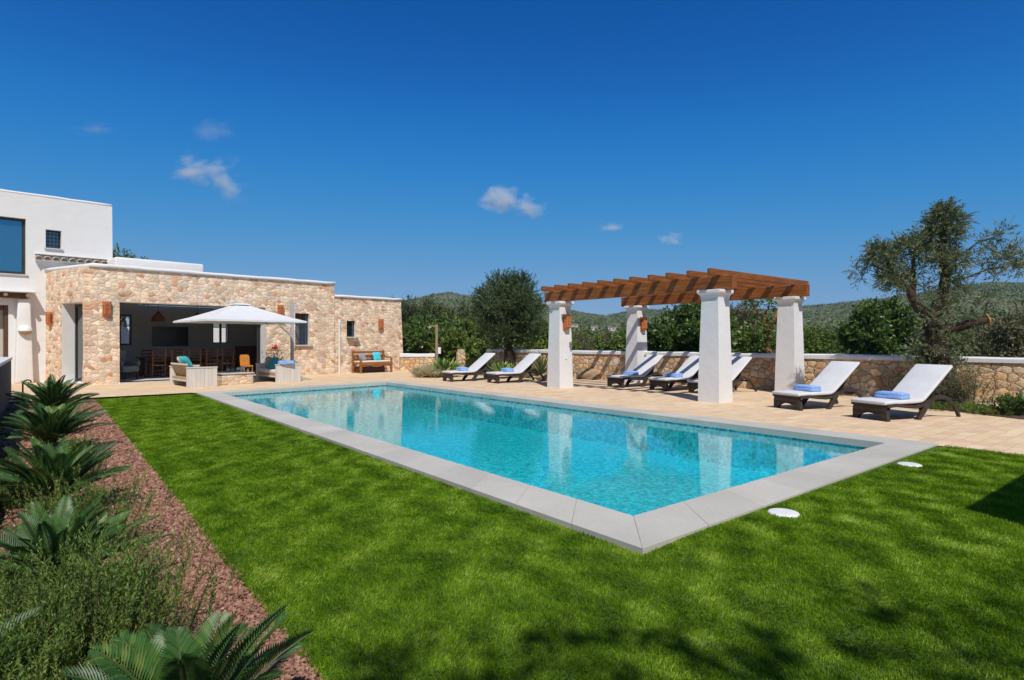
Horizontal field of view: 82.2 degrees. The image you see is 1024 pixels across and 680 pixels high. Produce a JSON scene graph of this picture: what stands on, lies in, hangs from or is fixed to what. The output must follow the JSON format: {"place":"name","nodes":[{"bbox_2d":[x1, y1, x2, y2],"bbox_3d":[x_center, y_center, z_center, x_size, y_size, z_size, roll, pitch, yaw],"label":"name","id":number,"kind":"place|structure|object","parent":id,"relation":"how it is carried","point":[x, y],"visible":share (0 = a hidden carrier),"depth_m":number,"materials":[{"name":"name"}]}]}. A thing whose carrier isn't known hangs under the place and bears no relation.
{"place":"outdoors","nodes":[
{"label":"outdoors","id":0,"kind":"place"},
{"bbox_2d":[0,399,325,679],"bbox_3d":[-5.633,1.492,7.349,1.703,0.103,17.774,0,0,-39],"label":"red gravel","id":1,"kind":"structure","parent":0,"point":[124,448],"depth_m":4.55,"materials":[{"name":"red gravel"}]},
{"bbox_2d":[0,452,39,513],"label":"rosemary bush","id":2,"kind":"object","parent":1,"relation":"on","point":[9,504],"visible":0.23,"depth_m":5.17,"materials":[{"name":"green plant"}]},
{"bbox_2d":[0,606,70,679],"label":"cycad","id":3,"kind":"object","parent":1,"relation":"on","point":[15,652],"visible":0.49,"depth_m":2.12,"materials":[{"name":"green plant"}]},
{"bbox_2d":[0,551,90,678],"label":"rosemary bush","id":4,"kind":"object","parent":1,"relation":"on","point":[1,579],"visible":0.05,"depth_m":2.67,"materials":[{"name":"green plant"}]},
{"bbox_2d":[0,601,90,679],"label":"rosemary bush","id":5,"kind":"object","parent":1,"relation":"on","point":[82,665],"visible":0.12,"depth_m":2.22,"materials":[{"name":"green plant"}]},
{"bbox_2d":[0,643,98,679],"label":"rosemary bush","id":6,"kind":"object","parent":1,"relation":"on","point":[19,656],"visible":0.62,"depth_m":1.96,"materials":[{"name":"green plant"}]},
{"bbox_2d":[4,374,99,410],"bbox_3d":[-8.658,1.119,11.046,1.530,0.963,1.582,0,0,0],"label":"cycad","id":7,"kind":"object","parent":1,"relation":"on","point":[57,393],"visible":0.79,"depth_m":10.87,"materials":[{"name":"green plant"}]},
{"bbox_2d":[0,399,116,452],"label":"cycad","id":8,"kind":"object","parent":1,"relation":"on","point":[46,424],"visible":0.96,"depth_m":7.70,"materials":[{"name":"green plant"}]},
{"bbox_2d":[0,436,132,515],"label":"cycad","id":9,"kind":"object","parent":1,"relation":"on","point":[53,460],"visible":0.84,"depth_m":4.93,"materials":[{"name":"green plant"}]},
{"bbox_2d":[0,495,166,612],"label":"cycad","id":10,"kind":"object","parent":1,"relation":"on","point":[50,531],"visible":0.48,"depth_m":3.27,"materials":[{"name":"green plant"}]},
{"bbox_2d":[29,429,142,480],"bbox_3d":[-4.549,1.227,6.226,0.671,0.588,0.926,0,0,18],"label":"rosemary bush","id":11,"kind":"object","parent":1,"relation":"on","point":[99,464],"visible":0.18,"depth_m":6.21,"materials":[{"name":"green plant"}]},
{"bbox_2d":[0,464,175,556],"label":"rosemary bush","id":12,"kind":"object","parent":1,"relation":"on","point":[78,506],"visible":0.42,"depth_m":4.13,"materials":[{"name":"green plant"}]},
{"bbox_2d":[0,581,194,679],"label":"rosemary bush","id":13,"kind":"object","parent":1,"relation":"on","point":[54,667],"visible":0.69,"depth_m":2.12,"materials":[{"name":"green plant"}]},
{"bbox_2d":[0,511,208,679],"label":"rosemary bush","id":14,"kind":"object","parent":1,"relation":"on","point":[79,621],"visible":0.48,"depth_m":2.42,"materials":[{"name":"green plant"}]},
{"bbox_2d":[0,503,257,676],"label":"rosemary bush","id":15,"kind":"object","parent":1,"relation":"on","point":[131,567],"visible":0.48,"depth_m":2.56,"materials":[{"name":"green plant"}]},
{"bbox_2d":[59,602,313,679],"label":"cycad","id":16,"kind":"object","parent":1,"relation":"on","point":[193,661],"visible":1,"depth_m":2.04,"materials":[{"name":"green plant"}]},
{"bbox_2d":[235,346,258,370],"bbox_3d":[-12.107,0.850,27.563,0.540,1.150,1.500,0,0,44],"label":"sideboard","id":17,"kind":"object","parent":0,"point":[251,351],"visible":0.31,"depth_m":27.19,"materials":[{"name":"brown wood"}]},
{"bbox_2d":[402,322,429,353],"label":"bush","id":18,"kind":"object","parent":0,"point":[406,330],"visible":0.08,"depth_m":32.26,"materials":[{"name":"green plant"}]},
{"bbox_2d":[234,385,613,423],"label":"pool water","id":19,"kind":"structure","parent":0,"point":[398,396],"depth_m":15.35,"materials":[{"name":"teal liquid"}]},
{"bbox_2d":[0,0,1023,323],"label":"sky","id":20,"kind":"structure","parent":0,"point":[370,148],"materials":[{"name":"blue"}]},
{"bbox_2d":[9,371,1023,454],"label":"patio","id":21,"kind":"structure","parent":0,"point":[942,427],"depth_m":13.20,"materials":[{"name":"beige stone"}]},
{"bbox_2d":[0,357,11,418],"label":"terrace wall","id":22,"kind":"structure","parent":21,"relation":"on","point":[5,374],"depth_m":12.33,"materials":[{"name":"white paint"}]},
{"bbox_2d":[0,189,112,382],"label":"white house","id":23,"kind":"structure","parent":21,"relation":"on","point":[39,233],"depth_m":20.20,"materials":[{"name":"paint"}]},
{"bbox_2d":[0,305,2,356],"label":"door","id":24,"kind":"structure","parent":23,"relation":"in","point":[1,311],"depth_m":19.79,"materials":[{"name":"paint"}]},
{"bbox_2d":[0,217,27,275],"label":"window","id":25,"kind":"structure","parent":23,"relation":"in","point":[12,230],"depth_m":19.88,"materials":[{"name":"glass"}]},
{"bbox_2d":[18,325,32,334],"bbox_3d":[-16.331,-0.330,19.722,0.200,0.340,0.400,0,0,44],"label":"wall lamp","id":26,"kind":"object","parent":23,"relation":"attached to","point":[25,330],"visible":1,"depth_m":19.67,"materials":[{"name":"white paint"}]},
{"bbox_2d":[44,230,62,250],"bbox_3d":[-16.118,-3.505,20.630,0.320,0.690,0.525,0,0,44],"label":"window","id":27,"kind":"structure","parent":23,"relation":"in","point":[53,238],"depth_m":20.69,"materials":[{"name":"glass"}]},
{"bbox_2d":[113,243,148,326],"bbox_3d":[-23.708,-2.072,35.741,4.528,7.808,5.221,0,0,26],"label":"roof tree","id":28,"kind":"object","parent":21,"relation":"on","point":[123,322],"visible":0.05,"depth_m":35.96,"materials":[{"name":"green plant"}]},
{"bbox_2d":[121,327,225,343],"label":"back wall","id":29,"kind":"structure","parent":21,"relation":"on","point":[124,335],"depth_m":30.20,"materials":[{"name":"white paint"}]},
{"bbox_2d":[169,363,217,387],"bbox_3d":[-10.128,1.087,18.651,1.702,0.725,0.884,0,0,44],"label":"outdoor sofa","id":30,"kind":"object","parent":21,"relation":"on","point":[194,376],"visible":0.99,"depth_m":18.18,"materials":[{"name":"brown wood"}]},
{"bbox_2d":[45,257,402,384],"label":"stone house","id":31,"kind":"structure","parent":21,"relation":"on","point":[83,337],"depth_m":23.06,"materials":[{"name":"beige rubble stone"},{"name":"white plaster"},{"name":"glass"}]},
{"bbox_2d":[75,304,82,380],"bbox_3d":[-14.297,0.095,19.728,1.505,2.610,0.060,0,0,31],"label":"door","id":32,"kind":"structure","parent":31,"relation":"in","point":[79,307],"depth_m":20.00,"materials":[{"name":"metal"}]},
{"bbox_2d":[102,301,110,315],"bbox_3d":[-13.284,-1.020,19.258,0.164,0.480,0.253,0,0,44],"label":"wall lamp","id":33,"kind":"object","parent":31,"relation":"attached to","point":[106,308],"visible":1,"depth_m":19.20,"materials":[{"name":"metal"}]},
{"bbox_2d":[120,314,131,344],"bbox_3d":[-16.156,-0.425,24.524,0.060,1.290,0.450,0,0,44],"label":"room window","id":34,"kind":"structure","parent":31,"relation":"in","point":[130,316],"depth_m":24.63,"materials":[{"name":"metal"}]},
{"bbox_2d":[120,350,139,379],"bbox_3d":[-14.260,0.900,21.548,0.750,1.050,0.800,0,0,15],"label":"armchair","id":35,"kind":"object","parent":31,"relation":"on","point":[131,366],"visible":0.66,"depth_m":21.73,"materials":[{"name":"grey fabric"}]},
{"bbox_2d":[141,349,158,375],"bbox_3d":[-14.509,0.895,23.534,0.491,1.062,0.462,0,0,42],"label":"dining chair","id":36,"kind":"object","parent":31,"relation":"on","point":[142,354],"visible":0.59,"depth_m":23.54,"materials":[{"name":"brown wood"}]},
{"bbox_2d":[149,350,165,377],"bbox_3d":[-13.581,0.895,22.505,0.462,1.062,0.491,0,0,-43],"label":"dining chair","id":37,"kind":"object","parent":31,"relation":"on","point":[162,365],"visible":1,"depth_m":22.42,"materials":[{"name":"brown wood"}]},
{"bbox_2d":[152,326,187,345],"bbox_3d":[-14.927,-0.165,25.681,0.054,0.830,1.400,0,0,44],"label":"television","id":38,"kind":"object","parent":31,"relation":"attached to","point":[169,336],"visible":1,"depth_m":25.62,"materials":[{"name":"glass"}]},
{"bbox_2d":[143,360,209,373],"bbox_3d":[-14.658,1.115,25.617,0.450,0.620,2.600,0,0,44],"label":"media bench","id":39,"kind":"object","parent":31,"relation":"on","point":[169,362],"visible":0.11,"depth_m":25.15,"materials":[{"name":"brown wood"}]},
{"bbox_2d":[136,355,234,376],"bbox_3d":[-13.189,1.045,23.862,1.000,0.760,3.400,0,0,44],"label":"dining table","id":40,"kind":"object","parent":31,"relation":"on","point":[147,359],"visible":0.68,"depth_m":22.97,"materials":[{"name":"brown wood"}]},
{"bbox_2d":[188,349,200,366],"bbox_3d":[-12.716,0.895,23.409,0.491,1.062,0.462,0,0,45],"label":"dining chair","id":41,"kind":"object","parent":31,"relation":"on","point":[189,353],"visible":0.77,"depth_m":23.24,"materials":[{"name":"brown wood"}]},
{"bbox_2d":[218,349,233,371],"bbox_3d":[-11.850,0.895,24.312,0.491,1.062,0.462,0,0,43],"label":"dining chair","id":42,"kind":"object","parent":31,"relation":"on","point":[232,356],"visible":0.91,"depth_m":24.23,"materials":[{"name":"brown wood"}]},
{"bbox_2d":[240,354,252,371],"bbox_3d":[-10.641,0.997,23.527,0.432,0.856,0.390,0,0,44],"label":"wicker chair","id":43,"kind":"object","parent":31,"relation":"on","point":[244,359],"visible":0.87,"depth_m":23.60,"materials":[{"name":"orange wicker"}]},
{"bbox_2d":[294,313,312,345],"bbox_3d":[-8.654,-0.425,24.277,0.310,1.350,0.780,0,0,44],"label":"window","id":44,"kind":"structure","parent":31,"relation":"in","point":[301,329],"depth_m":24.36,"materials":[{"name":"metal"}]},
{"bbox_2d":[346,321,360,337],"bbox_3d":[-7.074,-0.470,26.001,0.410,0.760,0.590,0,0,44],"label":"window","id":45,"kind":"structure","parent":31,"relation":"in","point":[350,324],"depth_m":26.10,"materials":[{"name":"metal"}]},
{"bbox_2d":[217,371,254,384],"bbox_3d":[-9.350,1.262,19.595,1.100,0.375,1.060,0,0,44],"label":"stone table","id":46,"kind":"object","parent":21,"relation":"on","point":[235,377],"visible":0.72,"depth_m":19.20,"materials":[{"name":"beige stone"}]},
{"bbox_2d":[173,303,307,379],"bbox_3d":[-9.060,0.070,20.300,3.213,2.760,3.876,0,0,44],"label":"cantilever parasol","id":47,"kind":"object","parent":21,"relation":"on","point":[239,313],"visible":0.94,"depth_m":19.69,"materials":[{"name":"white fabric"}]},
{"bbox_2d":[262,344,289,361],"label":"flower plant","id":48,"kind":"object","parent":21,"relation":"on","point":[275,347],"visible":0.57,"depth_m":22.92,"materials":[{"name":"green plant"}]},
{"bbox_2d":[255,360,300,382],"bbox_3d":[-8.268,1.087,20.751,1.702,0.725,0.884,0,0,44],"label":"outdoor sofa","id":49,"kind":"object","parent":21,"relation":"on","point":[280,373],"visible":0.83,"depth_m":20.29,"materials":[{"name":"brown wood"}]},
{"bbox_2d":[351,350,392,372],"bbox_3d":[-6.242,0.950,26.264,0.744,1.000,1.673,0,0,44],"label":"carved bench","id":50,"kind":"object","parent":21,"relation":"on","point":[376,364],"visible":0.97,"depth_m":26.14,"materials":[{"name":"brown wood"}]},
{"bbox_2d":[399,353,434,370],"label":"wall","id":51,"kind":"structure","parent":21,"relation":"on","point":[407,361],"depth_m":27.85,"materials":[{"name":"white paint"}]},
{"bbox_2d":[417,365,449,377],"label":"grass tuft","id":52,"kind":"object","parent":21,"relation":"on","point":[432,371],"visible":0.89,"depth_m":22.52,"materials":[{"name":"plant"}]},
{"bbox_2d":[428,324,440,361],"bbox_3d":[-3.379,0.385,25.600,0.560,2.130,0.156,0,0,0],"label":"garden shower","id":53,"kind":"object","parent":21,"relation":"on","point":[437,350],"visible":0.88,"depth_m":25.55,"materials":[{"name":"brown metal"}]},
{"bbox_2d":[413,311,474,366],"bbox_3d":[-3.550,0.206,31.967,3.500,3.585,4.557,0,0,5],"label":"tree","id":54,"kind":"object","parent":21,"relation":"on","point":[445,321],"visible":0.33,"depth_m":31.04,"materials":[{"name":"green plant"}]},
{"bbox_2d":[429,357,458,370],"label":"succulent","id":55,"kind":"object","parent":21,"relation":"on","point":[445,365],"visible":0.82,"depth_m":22.73,"materials":[{"name":"green plant"}]},
{"bbox_2d":[456,349,465,366],"bbox_3d":[-2.350,0.990,27.000,0.418,1.120,0.398,0,0,-20],"label":"gate post","id":56,"kind":"object","parent":21,"relation":"on","point":[460,356],"visible":0.58,"depth_m":26.84,"materials":[{"name":"beige stone"}]},
{"bbox_2d":[441,353,499,381],"bbox_3d":[-1.472,0.971,21.060,2.017,0.998,0.740,0,0,-33],"label":"sun lounger","id":57,"kind":"object","parent":21,"relation":"on","point":[477,367],"visible":0.87,"depth_m":20.91,"materials":[{"name":"white wicker"}]},
{"bbox_2d":[466,266,548,366],"bbox_3d":[-0.129,-0.722,24.528,3.722,4.771,3.974,0,0,8],"label":"olive tree","id":58,"kind":"object","parent":21,"relation":"on","point":[512,307],"visible":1,"depth_m":23.92,"materials":[{"name":"green plant"}]},
{"bbox_2d":[486,353,545,383],"bbox_3d":[0.139,0.971,20.299,2.017,0.998,0.740,0,0,-33],"label":"sun lounger","id":59,"kind":"object","parent":21,"relation":"on","point":[522,368],"visible":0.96,"depth_m":20.21,"materials":[{"name":"white wicker"}]},
{"bbox_2d":[524,359,547,377],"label":"yucca","id":60,"kind":"object","parent":21,"relation":"on","point":[541,368],"visible":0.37,"depth_m":21.96,"materials":[{"name":"green plant"}]},
{"bbox_2d":[576,368,600,379],"bbox_3d":[2.849,1.330,21.773,1.054,0.560,0.630,0,0,38],"label":"boulder","id":61,"kind":"object","parent":21,"relation":"on","point":[589,374],"visible":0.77,"depth_m":21.51,"materials":[{"name":"beige stone"}]},
{"bbox_2d":[606,354,663,387],"bbox_3d":[3.954,0.971,18.533,2.018,0.998,0.740,0,0,-33],"label":"sun lounger","id":62,"kind":"object","parent":21,"relation":"on","point":[645,366],"visible":0.87,"depth_m":18.41,"materials":[{"name":"white fabric"}]},
{"bbox_2d":[648,355,698,390],"bbox_3d":[5.004,0.971,17.368,2.018,0.998,0.740,0,0,-32],"label":"sun lounger","id":63,"kind":"object","parent":21,"relation":"on","point":[688,369],"visible":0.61,"depth_m":17.14,"materials":[{"name":"white fabric"}]},
{"bbox_2d":[541,268,809,402],"bbox_3d":[4.601,-0.088,17.155,4.817,3.116,6.440,0,0,-39],"label":"pergola","id":64,"kind":"object","parent":21,"relation":"on","point":[714,291],"visible":0.95,"depth_m":15.87,"materials":[{"name":"white paint"}]},
{"bbox_2d":[563,314,570,329],"bbox_3d":[1.674,-0.540,17.734,0.253,0.480,0.164,0,0,-39],"label":"wall lamp","id":65,"kind":"object","parent":64,"relation":"attached to","point":[566,321],"visible":1,"depth_m":17.67,"materials":[{"name":"ceramic"}]},
{"bbox_2d":[687,356,756,392],"bbox_3d":[5.845,0.971,16.327,2.017,0.998,0.740,0,0,-30],"label":"sun lounger","id":66,"kind":"object","parent":21,"relation":"on","point":[739,364],"visible":0.5,"depth_m":16.32,"materials":[{"name":"white fabric"}]},
{"bbox_2d":[486,349,1023,403],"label":"garden wall","id":67,"kind":"structure","parent":21,"relation":"on","point":[758,370],"depth_m":16.00,"materials":[{"name":"natural rubble stone"},{"name":"white plaster coping"}]},
{"bbox_2d":[772,361,862,410],"bbox_3d":[6.631,0.971,12.677,2.017,0.998,0.740,0,0,-23],"label":"sun lounger","id":68,"kind":"object","parent":21,"relation":"on","point":[831,378],"visible":0.94,"depth_m":12.54,"materials":[{"name":"white fabric"}]},
{"bbox_2d":[793,384,820,391],"bbox_3d":[6.301,1.019,12.537,0.298,0.129,0.510,0,0,-20],"label":"folded towel","id":69,"kind":"object","parent":68,"relation":"on","point":[805,387],"visible":1,"depth_m":12.40,"materials":[{"name":"blue fabric"}]},
{"bbox_2d":[877,357,907,390],"bbox_3d":[9.389,0.925,13.973,1.424,1.043,1.338,0,0,29],"label":"dry shrub","id":70,"kind":"object","parent":21,"relation":"on","point":[898,379],"visible":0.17,"depth_m":14.17,"materials":[{"name":"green plant"}]},
{"bbox_2d":[851,364,960,421],"bbox_3d":[7.398,0.971,11.050,2.017,0.998,0.740,0,0,-21],"label":"sun lounger","id":71,"kind":"object","parent":21,"relation":"on","point":[919,383],"visible":0.94,"depth_m":10.92,"materials":[{"name":"white wicker"}]},
{"bbox_2d":[874,391,909,399],"bbox_3d":[7.064,1.019,10.919,0.298,0.129,0.510,0,0,-26],"label":"folded towel","id":72,"kind":"object","parent":71,"relation":"on","point":[891,395],"visible":1,"depth_m":10.79,"materials":[{"name":"blue fabric"}]},
{"bbox_2d":[931,406,1023,418],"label":"planting bed","id":73,"kind":"object","parent":21,"relation":"on","point":[1019,416],"visible":0.33,"depth_m":11.33,"materials":[{"name":"green plant"}]},
{"bbox_2d":[841,196,1023,403],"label":"gnarled olive","id":74,"kind":"object","parent":73,"relation":"on","point":[931,342],"visible":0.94,"depth_m":13.23,"materials":[{"name":"green plant"}]},
{"bbox_2d":[917,399,960,410],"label":"ground plant","id":75,"kind":"object","parent":73,"relation":"on","point":[937,404],"visible":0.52,"depth_m":12.02,"materials":[{"name":"green plant"}]},
{"bbox_2d":[891,361,999,402],"bbox_3d":[9.646,0.938,13.012,1.490,1.020,1.874,0,0,-42],"label":"dry shrub","id":76,"kind":"object","parent":73,"relation":"on","point":[967,385],"visible":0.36,"depth_m":12.73,"materials":[{"name":"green plant"}]},
{"bbox_2d":[936,359,1009,403],"bbox_3d":[9.829,0.923,12.450,1.363,1.037,1.690,0,0,0],"label":"dry shrub","id":77,"kind":"object","parent":73,"relation":"on","point":[966,379],"visible":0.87,"depth_m":12.53,"materials":[{"name":"green plant"}]},
{"bbox_2d":[954,399,995,411],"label":"ground plant","id":78,"kind":"object","parent":73,"relation":"on","point":[966,404],"visible":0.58,"depth_m":11.81,"materials":[{"name":"green plant"}]},
{"bbox_2d":[963,403,1015,415],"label":"ground plant","id":79,"kind":"object","parent":73,"relation":"on","point":[984,409],"visible":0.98,"depth_m":11.37,"materials":[{"name":"green plant"}]},
{"bbox_2d":[976,387,1023,415],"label":"ground plant","id":80,"kind":"object","parent":73,"relation":"on","point":[1007,402],"visible":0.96,"depth_m":11.26,"materials":[{"name":"green plant"}]},
{"bbox_2d":[11,286,1023,676],"bbox_3d":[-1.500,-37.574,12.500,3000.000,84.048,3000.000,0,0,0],"label":"hills","id":81,"kind":"structure","parent":0,"point":[451,296],"depth_m":434.60,"materials":[{"name":"green plant"}]},
{"bbox_2d":[390,294,420,323],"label":"tree","id":82,"kind":"object","parent":81,"relation":"on","point":[410,304],"visible":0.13,"depth_m":36.51,"materials":[{"name":"green plant"}]},
{"bbox_2d":[403,314,437,353],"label":"tree","id":83,"kind":"object","parent":81,"relation":"on","point":[417,348],"visible":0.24,"depth_m":31.97,"materials":[{"name":"green plant"}]},
{"bbox_2d":[401,299,439,324],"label":"tree","id":84,"kind":"object","parent":81,"relation":"on","point":[411,309],"visible":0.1,"depth_m":35.62,"materials":[{"name":"green plant"}]},
{"bbox_2d":[416,293,449,318],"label":"tree","id":85,"kind":"object","parent":81,"relation":"on","point":[426,305],"visible":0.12,"depth_m":37.86,"materials":[{"name":"green plant"}]},
{"bbox_2d":[427,295,476,335],"bbox_3d":[-3.696,-0.369,34.827,4.167,4.569,3.264,0,0,-1],"label":"tree","id":86,"kind":"object","parent":81,"relation":"on","point":[451,313],"visible":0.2,"depth_m":34.81,"materials":[{"name":"green plant"}]},
{"bbox_2d":[426,318,497,366],"bbox_3d":[-2.512,0.367,30.843,4.000,3.379,3.467,0,0,-5],"label":"tree","id":87,"kind":"object","parent":81,"relation":"on","point":[475,347],"visible":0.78,"depth_m":30.35,"materials":[{"name":"green plant"}]},
{"bbox_2d":[514,318,583,349],"bbox_3d":[1.826,0.371,28.808,3.557,3.147,3.315,0,0,1],"label":"bush","id":88,"kind":"object","parent":81,"relation":"on","point":[542,343],"visible":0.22,"depth_m":28.39,"materials":[{"name":"green plant"}]},
{"bbox_2d":[571,327,596,350],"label":"bush","id":89,"kind":"object","parent":81,"relation":"on","point":[581,335],"visible":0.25,"depth_m":37.28,"materials":[{"name":"green plant"}]},
{"bbox_2d":[571,325,605,350],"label":"bush","id":90,"kind":"object","parent":81,"relation":"on","point":[595,333],"visible":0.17,"depth_m":40.06,"materials":[{"name":"green plant"}]},
{"bbox_2d":[597,329,615,350],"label":"bush","id":91,"kind":"object","parent":81,"relation":"on","point":[607,336],"visible":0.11,"depth_m":41.55,"materials":[{"name":"green plant"}]},
{"bbox_2d":[600,327,625,350],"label":"bush","id":92,"kind":"object","parent":81,"relation":"on","point":[612,345],"visible":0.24,"depth_m":39.30,"materials":[{"name":"green plant"}]},
{"bbox_2d":[615,304,696,351],"bbox_3d":[6.723,0.115,25.034,3.484,3.587,3.781,0,0,-37],"label":"tree","id":93,"kind":"object","parent":81,"relation":"on","point":[656,344],"visible":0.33,"depth_m":24.08,"materials":[{"name":"green plant"}]},
{"bbox_2d":[650,302,742,352],"bbox_3d":[7.405,-0.054,23.804,3.716,3.919,3.646,0,0,-17],"label":"tree","id":94,"kind":"object","parent":81,"relation":"on","point":[692,317],"visible":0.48,"depth_m":23.36,"materials":[{"name":"green plant"}]},
{"bbox_2d":[401,281,1023,328],"bbox_3d":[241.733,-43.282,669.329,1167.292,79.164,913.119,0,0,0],"label":"hillside forest","id":95,"kind":"object","parent":81,"relation":"on","point":[1013,288],"visible":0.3,"depth_m":506.66,"materials":[{"name":"green plant"}]},
{"bbox_2d":[438,310,1019,348],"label":"valley scrub","id":96,"kind":"object","parent":81,"relation":"on","point":[835,325],"visible":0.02,"depth_m":262.45,"materials":[{"name":"green plant"}]},
{"bbox_2d":[729,300,763,333],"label":"tree","id":97,"kind":"object","parent":81,"relation":"on","point":[743,315],"visible":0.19,"depth_m":29.79,"materials":[{"name":"green plant"}]},
{"bbox_2d":[730,321,775,352],"bbox_3d":[10.474,0.628,25.901,4.038,2.982,3.909,0,0,27],"label":"bush","id":98,"kind":"object","parent":81,"relation":"on","point":[748,340],"visible":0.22,"depth_m":24.88,"materials":[{"name":"green plant"}]},
{"bbox_2d":[743,298,777,352],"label":"tree","id":99,"kind":"object","parent":81,"relation":"on","point":[767,322],"visible":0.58,"depth_m":22.96,"materials":[{"name":"green plant"}]},
{"bbox_2d":[803,324,848,353],"bbox_3d":[17.652,0.493,33.954,3.602,2.977,3.908,0,0,-8],"label":"bush","id":100,"kind":"object","parent":81,"relation":"on","point":[815,341],"visible":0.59,"depth_m":33.23,"materials":[{"name":"green plant"}]},
{"bbox_2d":[833,295,921,355],"bbox_3d":[11.367,0.185,18.273,2.701,3.177,2.817,0,0,13],"label":"fig tree","id":101,"kind":"object","parent":81,"relation":"on","point":[873,328],"visible":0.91,"depth_m":17.76,"materials":[{"name":"green plant"}]},
{"bbox_2d":[946,324,997,356],"bbox_3d":[19.660,0.737,23.902,4.401,2.853,4.107,0,0,-25],"label":"bush","id":102,"kind":"object","parent":81,"relation":"on","point":[963,340],"visible":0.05,"depth_m":24.11,"materials":[{"name":"green plant"}]},
{"bbox_2d":[962,299,1023,357],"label":"tree","id":103,"kind":"object","parent":81,"relation":"on","point":[1005,338],"visible":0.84,"depth_m":20.95,"materials":[{"name":"green plant"}]},
{"bbox_2d":[232,385,866,516],"bbox_3d":[-1.651,1.820,12.428,5.460,0.700,15.295,0,0,-39],"label":"pool basin","id":104,"kind":"object","parent":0,"point":[633,466],"visible":0.23,"depth_m":10.85,"materials":[{"name":"tile"}]},
{"bbox_2d":[196,380,938,553],"bbox_3d":[-1.692,1.486,12.460,6.488,0.099,16.360,0,0,-39],"label":"pool coping","id":105,"kind":"object","parent":104,"relation":"on","point":[647,532],"visible":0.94,"depth_m":6.32,"materials":[{"name":"stone"}]},
{"bbox_2d":[94,393,1023,679],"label":"lawn ground","id":106,"kind":"structure","parent":0,"point":[655,636],"depth_m":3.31,"materials":[{"name":"green plant"}]},
{"bbox_2d":[768,508,799,517],"bbox_3d":[2.280,1.475,4.930,0.250,0.070,0.250,0,0,0],"label":"pool lid","id":107,"kind":"object","parent":106,"relation":"on","point":[780,512],"visible":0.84,"depth_m":4.90,"materials":[{"name":"white plastic"}]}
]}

